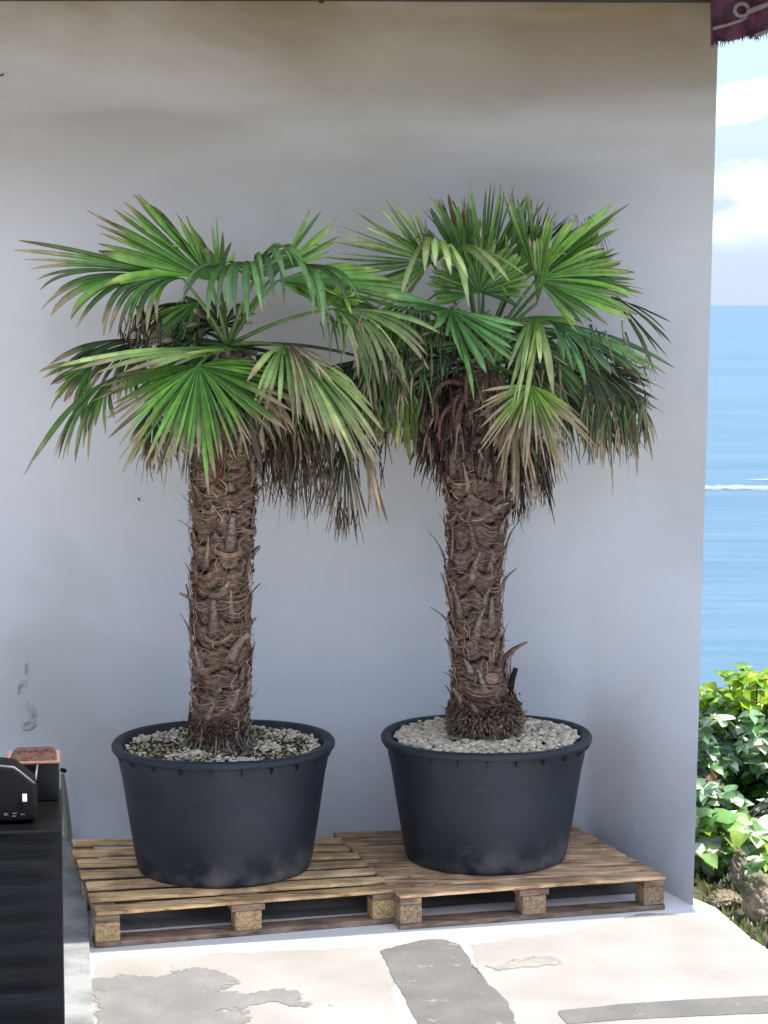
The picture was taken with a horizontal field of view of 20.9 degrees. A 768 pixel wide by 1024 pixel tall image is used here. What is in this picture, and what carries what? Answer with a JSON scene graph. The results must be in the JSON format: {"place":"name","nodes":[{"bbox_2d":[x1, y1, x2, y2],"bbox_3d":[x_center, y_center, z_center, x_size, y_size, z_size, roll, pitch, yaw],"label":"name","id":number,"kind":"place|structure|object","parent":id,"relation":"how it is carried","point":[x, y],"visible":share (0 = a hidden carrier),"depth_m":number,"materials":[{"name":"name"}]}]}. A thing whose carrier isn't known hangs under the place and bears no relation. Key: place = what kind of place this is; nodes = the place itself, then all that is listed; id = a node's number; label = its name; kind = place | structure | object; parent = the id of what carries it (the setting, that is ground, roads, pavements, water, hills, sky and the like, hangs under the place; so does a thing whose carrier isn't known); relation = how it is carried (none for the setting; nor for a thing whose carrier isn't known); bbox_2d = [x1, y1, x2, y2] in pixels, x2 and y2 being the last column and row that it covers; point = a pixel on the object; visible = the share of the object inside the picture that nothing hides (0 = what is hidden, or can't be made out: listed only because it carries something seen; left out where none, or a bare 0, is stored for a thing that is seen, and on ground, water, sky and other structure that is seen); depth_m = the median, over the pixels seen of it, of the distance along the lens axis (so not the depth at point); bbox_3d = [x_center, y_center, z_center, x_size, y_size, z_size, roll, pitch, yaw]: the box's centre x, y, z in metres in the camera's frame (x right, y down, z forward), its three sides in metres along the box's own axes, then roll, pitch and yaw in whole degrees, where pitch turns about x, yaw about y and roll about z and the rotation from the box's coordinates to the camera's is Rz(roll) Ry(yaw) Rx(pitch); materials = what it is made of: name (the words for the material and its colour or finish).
{"place":"outdoors","nodes":[
{"label":"outdoors","id":0,"kind":"place"},
{"bbox_2d":[81,847,767,1023],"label":"pavement","id":1,"kind":"structure","parent":0,"point":[393,934],"depth_m":8.32,"materials":[{"name":"white concrete"}]},
{"bbox_2d":[0,789,64,1023],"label":"cabinet","id":2,"kind":"object","parent":1,"relation":"on","point":[32,990],"visible":1,"depth_m":6.66,"materials":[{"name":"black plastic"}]},
{"bbox_2d":[0,757,36,821],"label":"toaster","id":3,"kind":"object","parent":2,"relation":"on","point":[18,791],"visible":1,"depth_m":6.66,"materials":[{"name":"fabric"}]},
{"bbox_2d":[7,747,59,800],"bbox_3d":[-1.186,0.884,7.052,0.178,0.155,0.180,-1,6,-9],"label":"storage box","id":4,"kind":"object","parent":2,"relation":"on","point":[46,760],"visible":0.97,"depth_m":6.98,"materials":[{"name":"black plastic"}]},
{"bbox_2d":[62,837,93,1023],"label":"kerb","id":5,"kind":"structure","parent":1,"relation":"on","point":[78,990],"depth_m":7.95,"materials":[{"name":"white concrete"}]},
{"bbox_2d":[60,768,72,839],"bbox_3d":[-1.461,1.338,9.560,0.043,0.334,0.043,6,8,45],"label":"stake","id":6,"kind":"object","parent":5,"relation":"on","point":[67,825],"visible":0.98,"depth_m":9.55,"materials":[{"name":"plastic"}]},
{"bbox_2d":[93,945,400,1023],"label":"pavement cream layer","id":7,"kind":"object","parent":1,"relation":"on","point":[347,985],"visible":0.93,"depth_m":7.78,"materials":[{"name":"beige concrete"}]},
{"bbox_2d":[91,967,310,1023],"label":"pavement cement patch","id":8,"kind":"object","parent":7,"relation":"on","point":[193,995],"visible":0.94,"depth_m":7.53,"materials":[{"name":"grey concrete"}]},
{"bbox_2d":[0,0,717,904],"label":"house","id":9,"kind":"structure","parent":1,"relation":"on","point":[256,126],"depth_m":9.39,"materials":[{"name":"paint"}]},
{"bbox_2d":[710,0,767,47],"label":"awning","id":10,"kind":"object","parent":9,"relation":"attached to","point":[732,20],"visible":1,"depth_m":9.02,"materials":[{"name":"purple fabric"}]},
{"bbox_2d":[106,861,635,929],"bbox_3d":[-0.078,1.599,9.129,2.454,0.001,1.189,-1,6,-13],"label":"pavement cement patch","id":11,"kind":"object","parent":1,"relation":"on","point":[271,910],"visible":0.24,"depth_m":8.70,"materials":[{"name":"grey concrete"}]},
{"bbox_2d":[71,838,397,947],"bbox_3d":[-0.686,1.560,8.834,1.233,0.146,1.157,-2,6,-15],"label":"pallet","id":12,"kind":"object","parent":11,"relation":"on","point":[332,857],"visible":0.81,"depth_m":8.43,"materials":[{"name":"brown wood"}]},
{"bbox_2d":[111,719,334,887],"bbox_3d":[-0.673,1.222,8.767,0.934,0.541,0.934,0,6,0],"label":"plant pot","id":13,"kind":"object","parent":12,"relation":"on","point":[235,824],"visible":0.91,"depth_m":8.43,"materials":[{"name":"plastic"}]},
{"bbox_2d":[125,729,320,761],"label":"potting soil","id":14,"kind":"structure","parent":13,"relation":"in","point":[248,755],"depth_m":8.72,"materials":[{"name":"brown soil"}]},
{"bbox_2d":[125,725,320,761],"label":"pebbles","id":15,"kind":"object","parent":14,"relation":"on","point":[311,744],"visible":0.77,"depth_m":8.70,"materials":[{"name":"grey gravel"}]},
{"bbox_2d":[14,194,439,754],"bbox_3d":[-0.636,-0.117,8.554,1.733,2.372,0.804,0,6,0],"label":"palm tree","id":16,"kind":"object","parent":14,"relation":"on","point":[229,412],"visible":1,"depth_m":8.52,"materials":[{"name":"green plant"}]},
{"bbox_2d":[333,824,665,929],"bbox_3d":[0.469,1.543,8.999,1.178,0.146,1.051,-1,6,-14],"label":"pallet","id":17,"kind":"object","parent":11,"relation":"on","point":[588,859],"visible":0.66,"depth_m":8.62,"materials":[{"name":"brown wood"}]},
{"bbox_2d":[381,715,591,874],"bbox_3d":[0.438,1.207,8.938,0.903,0.535,0.901,0,6,0],"label":"plant pot","id":18,"kind":"object","parent":17,"relation":"on","point":[486,813],"visible":0.86,"depth_m":8.61,"materials":[{"name":"plastic"}]},
{"bbox_2d":[395,729,578,750],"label":"potting soil","id":19,"kind":"structure","parent":18,"relation":"in","point":[576,741],"depth_m":8.83,"materials":[{"name":"brown soil"}]},
{"bbox_2d":[393,717,580,752],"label":"pebbles","id":20,"kind":"object","parent":19,"relation":"on","point":[427,734],"visible":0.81,"depth_m":8.78,"materials":[{"name":"white gravel"}]},
{"bbox_2d":[325,180,676,740],"bbox_3d":[0.485,-0.179,8.768,1.461,2.448,0.719,0,6,0],"label":"palm tree","id":21,"kind":"object","parent":19,"relation":"on","point":[477,435],"visible":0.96,"depth_m":8.67,"materials":[{"name":"green plant"}]},
{"bbox_2d":[380,939,514,1023],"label":"pavement cement patch","id":22,"kind":"object","parent":1,"relation":"on","point":[438,981],"visible":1,"depth_m":7.67,"materials":[{"name":"grey concrete"}]},
{"bbox_2d":[469,913,767,1023],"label":"pavement cream layer","id":23,"kind":"object","parent":1,"relation":"on","point":[644,957],"visible":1,"depth_m":7.87,"materials":[{"name":"beige concrete"}]},
{"bbox_2d":[486,956,560,970],"bbox_3d":[0.525,1.718,7.936,0.440,0.001,0.250,-3,6,-24],"label":"pavement cement patch","id":24,"kind":"object","parent":23,"relation":"on","point":[534,961],"visible":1,"depth_m":7.93,"materials":[{"name":"grey concrete"}]},
{"bbox_2d":[558,995,767,1023],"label":"pavement cement patch","id":25,"kind":"object","parent":23,"relation":"on","point":[715,1006],"visible":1,"depth_m":7.41,"materials":[{"name":"grey concrete"}]},
{"bbox_2d":[693,730,767,949],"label":"ground","id":26,"kind":"structure","parent":0,"point":[698,894],"depth_m":8.92,"materials":[{"name":"green plant"}]},
{"bbox_2d":[705,889,742,909],"bbox_3d":[1.432,1.630,8.769,0.162,0.095,0.126,0,6,0],"label":"rock","id":27,"kind":"object","parent":26,"relation":"on","point":[720,899],"visible":0.98,"depth_m":8.73,"materials":[{"name":"beige stone"}]},
{"bbox_2d":[694,778,767,886],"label":"shrub","id":28,"kind":"object","parent":26,"relation":"on","point":[726,824],"visible":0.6,"depth_m":9.24,"materials":[{"name":"green plant"}]},
{"bbox_2d":[697,662,767,814],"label":"shrub","id":29,"kind":"object","parent":26,"relation":"on","point":[734,710],"visible":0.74,"depth_m":10.15,"materials":[{"name":"green plant"}]},
{"bbox_2d":[706,771,722,785],"bbox_3d":[1.571,1.286,9.984,0.130,0.102,0.053,0,6,0],"label":"withered flower","id":30,"kind":"object","parent":29,"relation":"attached to","point":[712,776],"visible":0.37,"depth_m":9.97,"materials":[{"name":"brown plant"}]},
{"bbox_2d":[727,846,747,891],"bbox_3d":[1.532,1.547,9.003,0.093,0.204,0.092,-2,6,-19],"label":"rock","id":31,"kind":"object","parent":26,"relation":"on","point":[736,868],"visible":0.93,"depth_m":8.97,"materials":[{"name":"beige stone"}]},
{"bbox_2d":[740,870,767,924],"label":"rock","id":32,"kind":"object","parent":26,"relation":"on","point":[754,903],"visible":0.91,"depth_m":8.53,"materials":[{"name":"beige stone"}]},
{"bbox_2d":[700,305,767,693],"bbox_3d":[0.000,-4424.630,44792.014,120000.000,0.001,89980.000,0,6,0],"label":"sea","id":33,"kind":"structure","parent":0,"point":[734,619],"depth_m":374.43,"materials":[{"name":"liquid"}]},
{"bbox_2d":[705,479,767,487],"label":"sea foam","id":34,"kind":"object","parent":33,"relation":"on","point":[741,487],"visible":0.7,"depth_m":392.62,"materials":[{"name":"grey"}]},
{"bbox_2d":[711,33,767,304],"label":"sky","id":35,"kind":"structure","parent":0,"point":[739,273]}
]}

